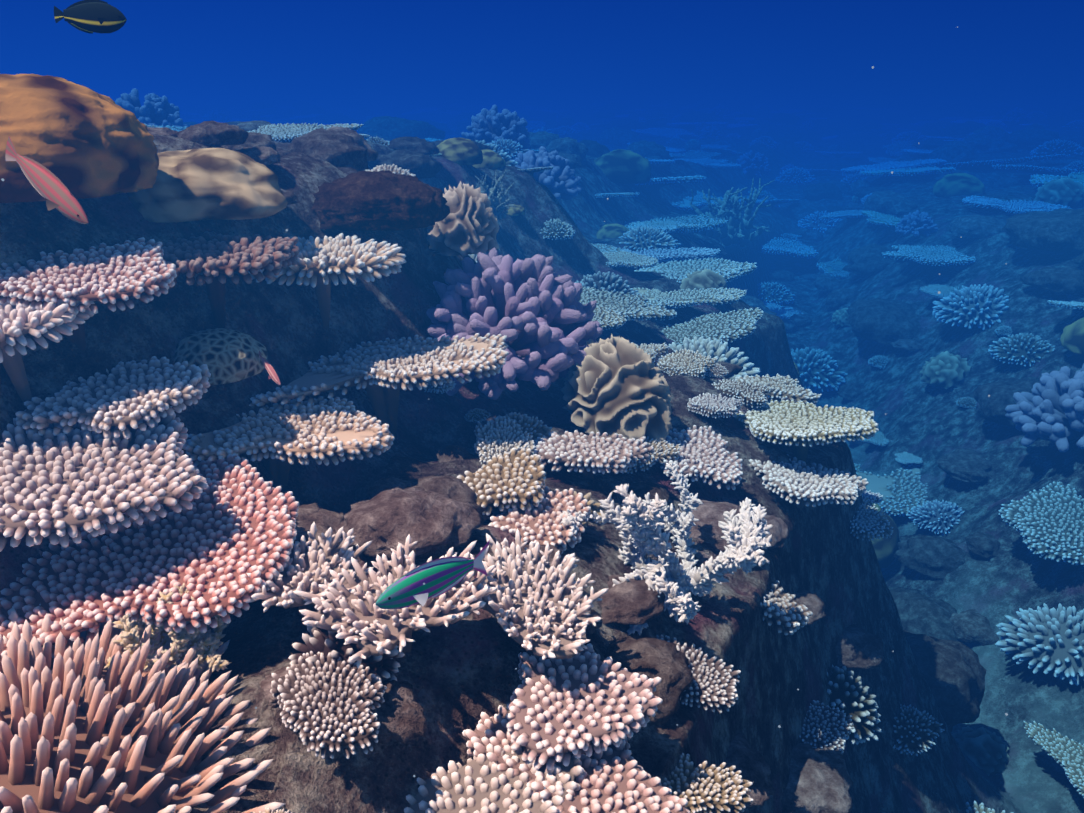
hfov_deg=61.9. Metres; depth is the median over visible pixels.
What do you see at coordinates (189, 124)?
rock
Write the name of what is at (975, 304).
coral
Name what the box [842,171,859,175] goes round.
bush
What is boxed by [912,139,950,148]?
rock
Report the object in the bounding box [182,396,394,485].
table coral
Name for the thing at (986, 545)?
rock
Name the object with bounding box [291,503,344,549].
rock
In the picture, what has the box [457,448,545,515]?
table coral
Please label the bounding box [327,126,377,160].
rock
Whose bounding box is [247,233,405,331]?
table coral
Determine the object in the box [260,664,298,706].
rock
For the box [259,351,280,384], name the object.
pink wrasse
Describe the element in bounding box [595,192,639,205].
table
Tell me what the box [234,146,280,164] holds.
rock
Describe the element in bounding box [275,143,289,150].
crest rock
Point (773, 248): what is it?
table coral
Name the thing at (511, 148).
bush
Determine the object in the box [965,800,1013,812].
table
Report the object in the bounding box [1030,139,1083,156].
coral
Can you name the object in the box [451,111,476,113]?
table
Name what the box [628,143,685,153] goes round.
table
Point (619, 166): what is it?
boulder coral
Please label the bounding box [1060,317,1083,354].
boulder coral
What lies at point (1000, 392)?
rock
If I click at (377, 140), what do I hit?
bush
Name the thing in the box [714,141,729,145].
bush
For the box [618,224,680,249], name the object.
coral
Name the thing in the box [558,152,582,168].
rock
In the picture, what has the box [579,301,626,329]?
table
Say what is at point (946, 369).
boulder coral
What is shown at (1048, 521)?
table coral
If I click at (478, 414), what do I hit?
bush
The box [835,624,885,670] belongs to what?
rock
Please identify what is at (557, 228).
bush
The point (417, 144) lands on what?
crest rock
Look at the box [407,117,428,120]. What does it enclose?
rock
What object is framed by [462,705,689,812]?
table coral
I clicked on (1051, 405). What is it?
coral
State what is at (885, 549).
rock
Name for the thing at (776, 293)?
bush
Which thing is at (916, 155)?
rock
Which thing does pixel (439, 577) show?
moon wrasse
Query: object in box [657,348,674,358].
rock
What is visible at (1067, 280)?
rock
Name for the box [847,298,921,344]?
rock
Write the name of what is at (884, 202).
boulder coral
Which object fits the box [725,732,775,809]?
rock
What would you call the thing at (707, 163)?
table
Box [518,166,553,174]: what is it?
crest table
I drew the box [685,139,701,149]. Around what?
ruffle
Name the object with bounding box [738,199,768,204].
table
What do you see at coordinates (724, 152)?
table
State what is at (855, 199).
ruffle
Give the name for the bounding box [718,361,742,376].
rock
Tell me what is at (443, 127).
rock
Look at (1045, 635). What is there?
bushy coral
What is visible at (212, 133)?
rock
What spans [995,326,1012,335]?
bush
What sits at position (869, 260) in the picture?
rock
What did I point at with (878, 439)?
table
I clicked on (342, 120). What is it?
rock
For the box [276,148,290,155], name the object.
rock
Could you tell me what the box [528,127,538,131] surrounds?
bush
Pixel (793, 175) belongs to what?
bush
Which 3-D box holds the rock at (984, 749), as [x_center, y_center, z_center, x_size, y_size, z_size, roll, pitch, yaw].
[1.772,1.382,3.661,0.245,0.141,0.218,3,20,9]
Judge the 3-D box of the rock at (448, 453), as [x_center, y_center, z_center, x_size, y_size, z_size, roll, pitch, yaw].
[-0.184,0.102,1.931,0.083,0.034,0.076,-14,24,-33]
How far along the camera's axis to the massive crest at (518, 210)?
4.44 m
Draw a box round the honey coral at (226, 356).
[174,328,267,384]
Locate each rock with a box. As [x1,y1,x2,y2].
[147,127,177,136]
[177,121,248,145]
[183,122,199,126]
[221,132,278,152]
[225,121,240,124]
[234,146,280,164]
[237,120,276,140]
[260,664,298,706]
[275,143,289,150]
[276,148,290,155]
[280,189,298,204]
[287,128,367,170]
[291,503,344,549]
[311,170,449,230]
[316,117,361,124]
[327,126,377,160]
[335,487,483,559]
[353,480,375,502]
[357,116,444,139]
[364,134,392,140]
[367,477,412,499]
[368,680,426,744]
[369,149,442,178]
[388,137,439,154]
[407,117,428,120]
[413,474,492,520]
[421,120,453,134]
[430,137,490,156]
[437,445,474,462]
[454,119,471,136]
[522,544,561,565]
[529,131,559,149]
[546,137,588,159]
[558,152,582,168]
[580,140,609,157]
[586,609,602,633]
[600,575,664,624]
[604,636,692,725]
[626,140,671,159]
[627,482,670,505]
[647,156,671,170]
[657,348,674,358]
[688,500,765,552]
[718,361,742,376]
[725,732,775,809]
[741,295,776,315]
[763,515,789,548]
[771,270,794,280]
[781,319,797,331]
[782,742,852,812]
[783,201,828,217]
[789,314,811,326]
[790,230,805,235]
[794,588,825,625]
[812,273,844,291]
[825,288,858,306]
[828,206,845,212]
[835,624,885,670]
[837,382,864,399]
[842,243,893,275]
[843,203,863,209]
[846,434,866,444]
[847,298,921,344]
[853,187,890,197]
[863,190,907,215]
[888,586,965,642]
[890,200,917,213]
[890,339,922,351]
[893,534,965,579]
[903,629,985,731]
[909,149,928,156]
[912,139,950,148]
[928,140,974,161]
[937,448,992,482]
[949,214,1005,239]
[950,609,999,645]
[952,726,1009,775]
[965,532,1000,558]
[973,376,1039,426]
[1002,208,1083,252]
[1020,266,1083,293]
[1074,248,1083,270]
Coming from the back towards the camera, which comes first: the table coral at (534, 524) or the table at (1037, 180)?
the table at (1037, 180)
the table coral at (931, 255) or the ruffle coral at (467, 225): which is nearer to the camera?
the ruffle coral at (467, 225)
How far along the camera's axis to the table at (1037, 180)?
9.65 m
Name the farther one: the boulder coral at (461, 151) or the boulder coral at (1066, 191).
the boulder coral at (1066, 191)
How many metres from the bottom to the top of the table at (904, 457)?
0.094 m
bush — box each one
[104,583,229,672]
[250,807,292,812]
[274,120,289,124]
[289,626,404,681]
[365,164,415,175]
[366,136,389,145]
[421,376,455,393]
[464,408,490,421]
[468,254,476,261]
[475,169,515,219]
[476,140,517,165]
[487,138,528,160]
[489,101,505,108]
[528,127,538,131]
[540,219,575,239]
[551,128,569,137]
[573,491,601,526]
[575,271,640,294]
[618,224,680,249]
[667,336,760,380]
[705,363,727,377]
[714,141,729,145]
[748,190,779,207]
[750,136,778,147]
[757,282,794,305]
[775,166,815,183]
[781,233,799,242]
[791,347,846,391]
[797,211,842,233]
[841,173,866,184]
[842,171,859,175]
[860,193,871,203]
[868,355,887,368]
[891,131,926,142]
[893,157,905,161]
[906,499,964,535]
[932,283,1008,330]
[956,397,976,408]
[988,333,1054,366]
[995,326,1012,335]
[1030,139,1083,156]
[1064,160,1083,172]
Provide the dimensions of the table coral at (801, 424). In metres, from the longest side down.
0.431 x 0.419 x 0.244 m
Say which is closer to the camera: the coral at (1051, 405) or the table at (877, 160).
the coral at (1051, 405)
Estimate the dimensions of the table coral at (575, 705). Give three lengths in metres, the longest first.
0.232 x 0.223 x 0.223 m
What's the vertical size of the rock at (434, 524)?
0.060 m
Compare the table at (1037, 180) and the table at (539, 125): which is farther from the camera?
the table at (539, 125)
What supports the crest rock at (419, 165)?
on the reef ground
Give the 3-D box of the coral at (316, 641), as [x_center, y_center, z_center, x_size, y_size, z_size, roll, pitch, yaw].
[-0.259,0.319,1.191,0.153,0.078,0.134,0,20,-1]
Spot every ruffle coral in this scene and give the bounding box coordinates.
[427,181,498,255]
[560,334,672,441]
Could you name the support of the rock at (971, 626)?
on the reef ground
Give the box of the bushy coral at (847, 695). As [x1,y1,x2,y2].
[827,665,881,744]
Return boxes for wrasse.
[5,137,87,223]
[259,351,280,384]
[376,540,489,609]
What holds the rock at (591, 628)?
on the reef ground
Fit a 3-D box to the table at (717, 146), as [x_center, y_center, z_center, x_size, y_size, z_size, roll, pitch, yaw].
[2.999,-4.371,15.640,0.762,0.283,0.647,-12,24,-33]
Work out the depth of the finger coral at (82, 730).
1.01 m
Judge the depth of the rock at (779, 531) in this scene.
2.13 m
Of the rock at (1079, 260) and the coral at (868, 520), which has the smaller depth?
the coral at (868, 520)
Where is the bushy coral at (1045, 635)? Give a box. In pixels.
[995,603,1083,685]
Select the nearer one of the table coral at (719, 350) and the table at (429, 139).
the table coral at (719, 350)
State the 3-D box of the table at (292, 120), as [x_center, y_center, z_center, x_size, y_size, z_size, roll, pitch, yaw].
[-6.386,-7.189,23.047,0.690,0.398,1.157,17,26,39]
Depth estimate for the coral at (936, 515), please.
5.03 m
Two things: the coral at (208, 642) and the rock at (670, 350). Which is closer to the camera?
the coral at (208, 642)
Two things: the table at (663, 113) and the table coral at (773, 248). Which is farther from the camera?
the table at (663, 113)
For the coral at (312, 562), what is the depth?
1.27 m
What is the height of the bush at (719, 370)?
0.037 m
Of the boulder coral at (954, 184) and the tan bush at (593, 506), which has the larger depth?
the boulder coral at (954, 184)
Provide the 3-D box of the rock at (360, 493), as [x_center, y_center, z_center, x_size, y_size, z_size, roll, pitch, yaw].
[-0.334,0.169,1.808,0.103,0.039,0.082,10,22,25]
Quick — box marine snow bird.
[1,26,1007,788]
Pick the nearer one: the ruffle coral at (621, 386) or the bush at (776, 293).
the ruffle coral at (621, 386)
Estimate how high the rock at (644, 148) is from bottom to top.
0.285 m
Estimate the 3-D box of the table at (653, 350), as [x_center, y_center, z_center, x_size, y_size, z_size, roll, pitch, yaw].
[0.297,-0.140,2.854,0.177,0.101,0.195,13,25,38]
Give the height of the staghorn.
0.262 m
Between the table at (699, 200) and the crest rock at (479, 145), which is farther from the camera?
the table at (699, 200)
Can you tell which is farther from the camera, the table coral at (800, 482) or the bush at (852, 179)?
the bush at (852, 179)
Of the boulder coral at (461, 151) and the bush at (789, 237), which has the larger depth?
the bush at (789, 237)
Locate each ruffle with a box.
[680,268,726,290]
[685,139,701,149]
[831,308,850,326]
[852,196,861,203]
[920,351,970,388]
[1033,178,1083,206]
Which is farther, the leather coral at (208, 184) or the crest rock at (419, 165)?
the crest rock at (419, 165)
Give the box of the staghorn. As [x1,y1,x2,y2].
[554,462,772,634]
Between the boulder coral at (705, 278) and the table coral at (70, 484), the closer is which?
the table coral at (70, 484)
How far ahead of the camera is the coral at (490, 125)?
6.83 m
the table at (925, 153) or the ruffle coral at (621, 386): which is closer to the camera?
the ruffle coral at (621, 386)
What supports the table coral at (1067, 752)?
on the reef ground
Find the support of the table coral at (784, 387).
on the reef ground
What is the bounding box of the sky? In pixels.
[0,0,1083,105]
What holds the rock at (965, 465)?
on the reef ground
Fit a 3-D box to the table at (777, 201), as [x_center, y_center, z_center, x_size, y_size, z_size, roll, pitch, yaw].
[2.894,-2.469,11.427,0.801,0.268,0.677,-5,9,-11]
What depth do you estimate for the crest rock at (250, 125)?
3.81 m
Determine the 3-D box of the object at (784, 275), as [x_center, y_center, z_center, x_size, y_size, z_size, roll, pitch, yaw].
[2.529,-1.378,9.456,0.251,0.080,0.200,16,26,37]
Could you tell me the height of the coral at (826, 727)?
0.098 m
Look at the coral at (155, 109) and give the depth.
5.78 m
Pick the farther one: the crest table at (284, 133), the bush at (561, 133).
the bush at (561, 133)
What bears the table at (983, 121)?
on the reef ground
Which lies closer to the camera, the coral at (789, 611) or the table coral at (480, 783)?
the table coral at (480, 783)
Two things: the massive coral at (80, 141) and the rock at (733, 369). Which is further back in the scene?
the rock at (733, 369)
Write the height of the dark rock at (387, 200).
0.125 m
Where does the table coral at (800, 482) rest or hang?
on the reef ground
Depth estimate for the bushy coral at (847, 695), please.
2.35 m
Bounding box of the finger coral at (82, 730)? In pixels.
[0,604,285,812]
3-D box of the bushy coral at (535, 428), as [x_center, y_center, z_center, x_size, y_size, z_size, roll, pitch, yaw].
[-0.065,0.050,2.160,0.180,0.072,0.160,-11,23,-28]
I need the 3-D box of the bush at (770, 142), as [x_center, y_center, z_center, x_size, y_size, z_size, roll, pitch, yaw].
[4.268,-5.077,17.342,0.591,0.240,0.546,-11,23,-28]
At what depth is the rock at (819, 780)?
1.88 m
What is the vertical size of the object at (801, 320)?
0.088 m
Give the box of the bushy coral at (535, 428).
[491,412,551,444]
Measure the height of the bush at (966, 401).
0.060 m
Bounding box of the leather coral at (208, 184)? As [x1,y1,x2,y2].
[128,148,286,222]
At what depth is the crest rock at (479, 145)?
4.85 m
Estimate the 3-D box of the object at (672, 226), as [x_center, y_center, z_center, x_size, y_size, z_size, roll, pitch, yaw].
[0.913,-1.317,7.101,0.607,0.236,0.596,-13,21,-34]
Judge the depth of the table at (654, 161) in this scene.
10.03 m
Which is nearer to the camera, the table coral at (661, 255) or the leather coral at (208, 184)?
the leather coral at (208, 184)
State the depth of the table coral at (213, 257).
1.68 m
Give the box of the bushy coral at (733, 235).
[683,178,773,254]
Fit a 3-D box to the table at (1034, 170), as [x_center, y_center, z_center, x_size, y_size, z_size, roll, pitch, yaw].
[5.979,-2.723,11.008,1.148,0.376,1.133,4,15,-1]
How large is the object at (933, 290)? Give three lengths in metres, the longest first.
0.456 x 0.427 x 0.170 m
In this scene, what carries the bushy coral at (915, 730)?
on the reef ground
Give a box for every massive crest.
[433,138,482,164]
[472,149,505,169]
[506,204,524,215]
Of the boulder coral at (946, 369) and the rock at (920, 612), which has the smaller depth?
the rock at (920, 612)
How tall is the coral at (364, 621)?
0.250 m
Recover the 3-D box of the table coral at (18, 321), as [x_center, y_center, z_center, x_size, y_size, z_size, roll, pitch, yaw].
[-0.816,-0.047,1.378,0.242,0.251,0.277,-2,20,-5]
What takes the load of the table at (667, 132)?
on the reef ground
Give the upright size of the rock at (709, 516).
0.057 m
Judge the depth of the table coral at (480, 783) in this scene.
1.11 m
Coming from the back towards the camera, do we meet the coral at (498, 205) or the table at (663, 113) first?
the table at (663, 113)
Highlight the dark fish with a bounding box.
[54,0,126,33]
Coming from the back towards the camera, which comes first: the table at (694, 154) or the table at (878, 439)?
the table at (694, 154)
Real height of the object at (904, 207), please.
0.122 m
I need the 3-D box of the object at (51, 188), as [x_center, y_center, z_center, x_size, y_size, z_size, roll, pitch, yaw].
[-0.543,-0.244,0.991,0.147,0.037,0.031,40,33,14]
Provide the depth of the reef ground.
2.55 m
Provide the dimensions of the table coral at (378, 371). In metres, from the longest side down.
0.622 x 0.409 x 0.248 m
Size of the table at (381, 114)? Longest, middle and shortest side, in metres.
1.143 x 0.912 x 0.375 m
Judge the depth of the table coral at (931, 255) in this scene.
7.44 m
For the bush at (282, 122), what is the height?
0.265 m
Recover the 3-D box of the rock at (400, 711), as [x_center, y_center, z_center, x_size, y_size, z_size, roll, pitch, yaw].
[-0.194,0.378,1.135,0.087,0.036,0.117,-10,22,-25]
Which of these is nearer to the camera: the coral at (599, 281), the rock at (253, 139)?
the rock at (253, 139)
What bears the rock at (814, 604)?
on the reef ground
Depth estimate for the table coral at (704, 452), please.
2.16 m
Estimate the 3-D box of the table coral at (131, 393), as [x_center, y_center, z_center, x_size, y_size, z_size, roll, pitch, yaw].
[-0.672,0.065,1.473,0.262,0.236,0.262,3,20,8]
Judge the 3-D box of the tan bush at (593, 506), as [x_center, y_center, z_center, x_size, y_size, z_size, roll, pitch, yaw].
[0.075,0.206,1.814,0.110,0.068,0.103,-15,25,-36]
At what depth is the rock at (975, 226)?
7.52 m
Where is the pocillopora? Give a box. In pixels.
[426,247,602,399]
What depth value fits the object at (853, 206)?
10.66 m
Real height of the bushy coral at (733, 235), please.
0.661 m
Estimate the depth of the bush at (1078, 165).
11.23 m
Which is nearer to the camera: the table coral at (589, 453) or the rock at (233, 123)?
the table coral at (589, 453)
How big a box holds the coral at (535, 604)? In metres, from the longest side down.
0.274 x 0.243 x 0.237 m
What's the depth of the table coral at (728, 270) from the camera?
5.25 m
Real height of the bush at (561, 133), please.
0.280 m
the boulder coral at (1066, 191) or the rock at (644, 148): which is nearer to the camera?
the boulder coral at (1066, 191)
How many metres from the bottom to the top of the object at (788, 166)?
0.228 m
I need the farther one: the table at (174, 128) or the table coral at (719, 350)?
the table at (174, 128)
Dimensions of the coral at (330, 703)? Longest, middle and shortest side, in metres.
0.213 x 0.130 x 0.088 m
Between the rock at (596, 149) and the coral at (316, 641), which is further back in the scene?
the rock at (596, 149)
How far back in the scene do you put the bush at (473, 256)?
3.73 m
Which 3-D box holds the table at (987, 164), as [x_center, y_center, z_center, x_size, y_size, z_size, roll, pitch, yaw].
[6.066,-3.062,11.965,1.631,0.425,0.957,-2,13,13]
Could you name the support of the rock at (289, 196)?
on the reef ground
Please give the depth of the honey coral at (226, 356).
1.64 m
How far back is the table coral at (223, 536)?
1.25 m
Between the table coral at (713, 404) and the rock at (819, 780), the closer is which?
the rock at (819, 780)
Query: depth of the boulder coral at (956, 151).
12.86 m
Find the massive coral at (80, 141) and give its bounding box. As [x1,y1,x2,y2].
[0,74,158,202]
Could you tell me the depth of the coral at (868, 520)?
2.72 m
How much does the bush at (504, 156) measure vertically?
0.224 m
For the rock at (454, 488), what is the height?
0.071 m
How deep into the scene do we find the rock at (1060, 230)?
6.45 m
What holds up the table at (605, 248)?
on the reef ground
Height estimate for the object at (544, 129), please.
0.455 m
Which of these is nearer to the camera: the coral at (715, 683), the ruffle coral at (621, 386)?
the coral at (715, 683)
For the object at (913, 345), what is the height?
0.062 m
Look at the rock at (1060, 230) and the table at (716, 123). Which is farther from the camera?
the table at (716, 123)
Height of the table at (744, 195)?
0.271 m
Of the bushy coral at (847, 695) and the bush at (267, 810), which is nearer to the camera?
the bush at (267, 810)
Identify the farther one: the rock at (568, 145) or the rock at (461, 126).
the rock at (461, 126)
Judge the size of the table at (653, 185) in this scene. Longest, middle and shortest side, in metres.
1.149 x 0.866 x 0.427 m
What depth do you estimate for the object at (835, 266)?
9.08 m
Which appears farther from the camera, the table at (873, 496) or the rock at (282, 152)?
the table at (873, 496)
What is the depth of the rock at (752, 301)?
7.37 m
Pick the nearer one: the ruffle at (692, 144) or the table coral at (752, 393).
the table coral at (752, 393)
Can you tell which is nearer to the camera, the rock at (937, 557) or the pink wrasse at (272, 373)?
the pink wrasse at (272, 373)
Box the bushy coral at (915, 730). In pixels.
[893,704,943,755]
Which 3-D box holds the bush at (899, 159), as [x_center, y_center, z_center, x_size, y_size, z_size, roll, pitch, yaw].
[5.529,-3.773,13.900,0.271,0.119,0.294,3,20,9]
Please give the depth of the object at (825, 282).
8.77 m
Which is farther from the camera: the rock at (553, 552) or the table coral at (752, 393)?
the table coral at (752, 393)
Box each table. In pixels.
[155,125,186,131]
[231,113,250,114]
[247,123,363,142]
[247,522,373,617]
[270,116,314,122]
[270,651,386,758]
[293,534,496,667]
[374,113,393,116]
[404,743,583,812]
[425,138,439,141]
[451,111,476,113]
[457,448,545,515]
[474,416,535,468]
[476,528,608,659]
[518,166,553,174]
[525,122,545,128]
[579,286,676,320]
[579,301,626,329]
[591,243,623,252]
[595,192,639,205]
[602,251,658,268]
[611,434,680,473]
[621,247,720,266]
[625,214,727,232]
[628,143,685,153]
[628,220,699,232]
[631,128,693,137]
[631,342,669,362]
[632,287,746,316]
[634,175,706,198]
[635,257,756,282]
[638,113,675,114]
[648,159,674,163]
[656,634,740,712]
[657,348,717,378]
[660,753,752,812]
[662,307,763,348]
[671,150,720,159]
[672,158,740,171]
[672,191,722,209]
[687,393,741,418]
[698,122,728,125]
[700,144,729,148]
[700,147,743,156]
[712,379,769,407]
[731,193,758,198]
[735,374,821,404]
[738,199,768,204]
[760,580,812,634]
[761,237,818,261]
[764,301,803,318]
[767,199,799,206]
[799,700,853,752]
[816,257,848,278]
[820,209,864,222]
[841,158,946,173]
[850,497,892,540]
[853,461,861,471]
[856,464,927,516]
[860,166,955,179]
[860,431,891,445]
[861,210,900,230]
[862,489,882,503]
[868,157,893,163]
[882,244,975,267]
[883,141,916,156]
[895,451,922,464]
[901,149,933,157]
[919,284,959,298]
[925,136,965,139]
[938,154,1065,170]
[950,119,992,123]
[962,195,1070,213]
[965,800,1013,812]
[992,164,1076,175]
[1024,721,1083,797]
[1029,172,1083,186]
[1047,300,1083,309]
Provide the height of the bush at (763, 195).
0.247 m
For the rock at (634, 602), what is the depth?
1.54 m
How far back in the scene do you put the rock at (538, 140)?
8.39 m
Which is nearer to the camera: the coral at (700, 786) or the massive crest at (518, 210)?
the coral at (700, 786)
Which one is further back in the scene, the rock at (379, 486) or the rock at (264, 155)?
the rock at (264, 155)
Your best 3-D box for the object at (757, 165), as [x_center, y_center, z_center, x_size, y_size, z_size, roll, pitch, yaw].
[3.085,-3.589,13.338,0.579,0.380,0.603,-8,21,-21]
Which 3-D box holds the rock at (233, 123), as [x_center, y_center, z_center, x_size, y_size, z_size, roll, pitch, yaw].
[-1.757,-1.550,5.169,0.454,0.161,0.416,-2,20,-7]
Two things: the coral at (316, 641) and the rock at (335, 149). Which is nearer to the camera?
the coral at (316, 641)
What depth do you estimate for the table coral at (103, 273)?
1.42 m
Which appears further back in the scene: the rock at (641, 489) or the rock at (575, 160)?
the rock at (575, 160)
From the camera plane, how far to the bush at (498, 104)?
35.54 m
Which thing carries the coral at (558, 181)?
on the reef ground
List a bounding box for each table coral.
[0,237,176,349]
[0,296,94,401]
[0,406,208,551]
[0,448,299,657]
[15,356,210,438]
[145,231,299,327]
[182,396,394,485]
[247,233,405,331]
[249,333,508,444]
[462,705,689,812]
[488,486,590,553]
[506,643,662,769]
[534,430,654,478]
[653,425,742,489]
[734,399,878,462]
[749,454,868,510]
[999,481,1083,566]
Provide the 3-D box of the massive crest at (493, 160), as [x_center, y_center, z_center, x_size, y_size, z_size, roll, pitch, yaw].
[-0.294,-1.273,4.657,0.206,0.101,0.212,12,23,29]
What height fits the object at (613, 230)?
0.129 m
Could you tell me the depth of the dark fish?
1.23 m
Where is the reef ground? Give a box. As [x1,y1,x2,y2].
[0,95,1083,812]
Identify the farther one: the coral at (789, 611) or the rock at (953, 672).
the rock at (953, 672)

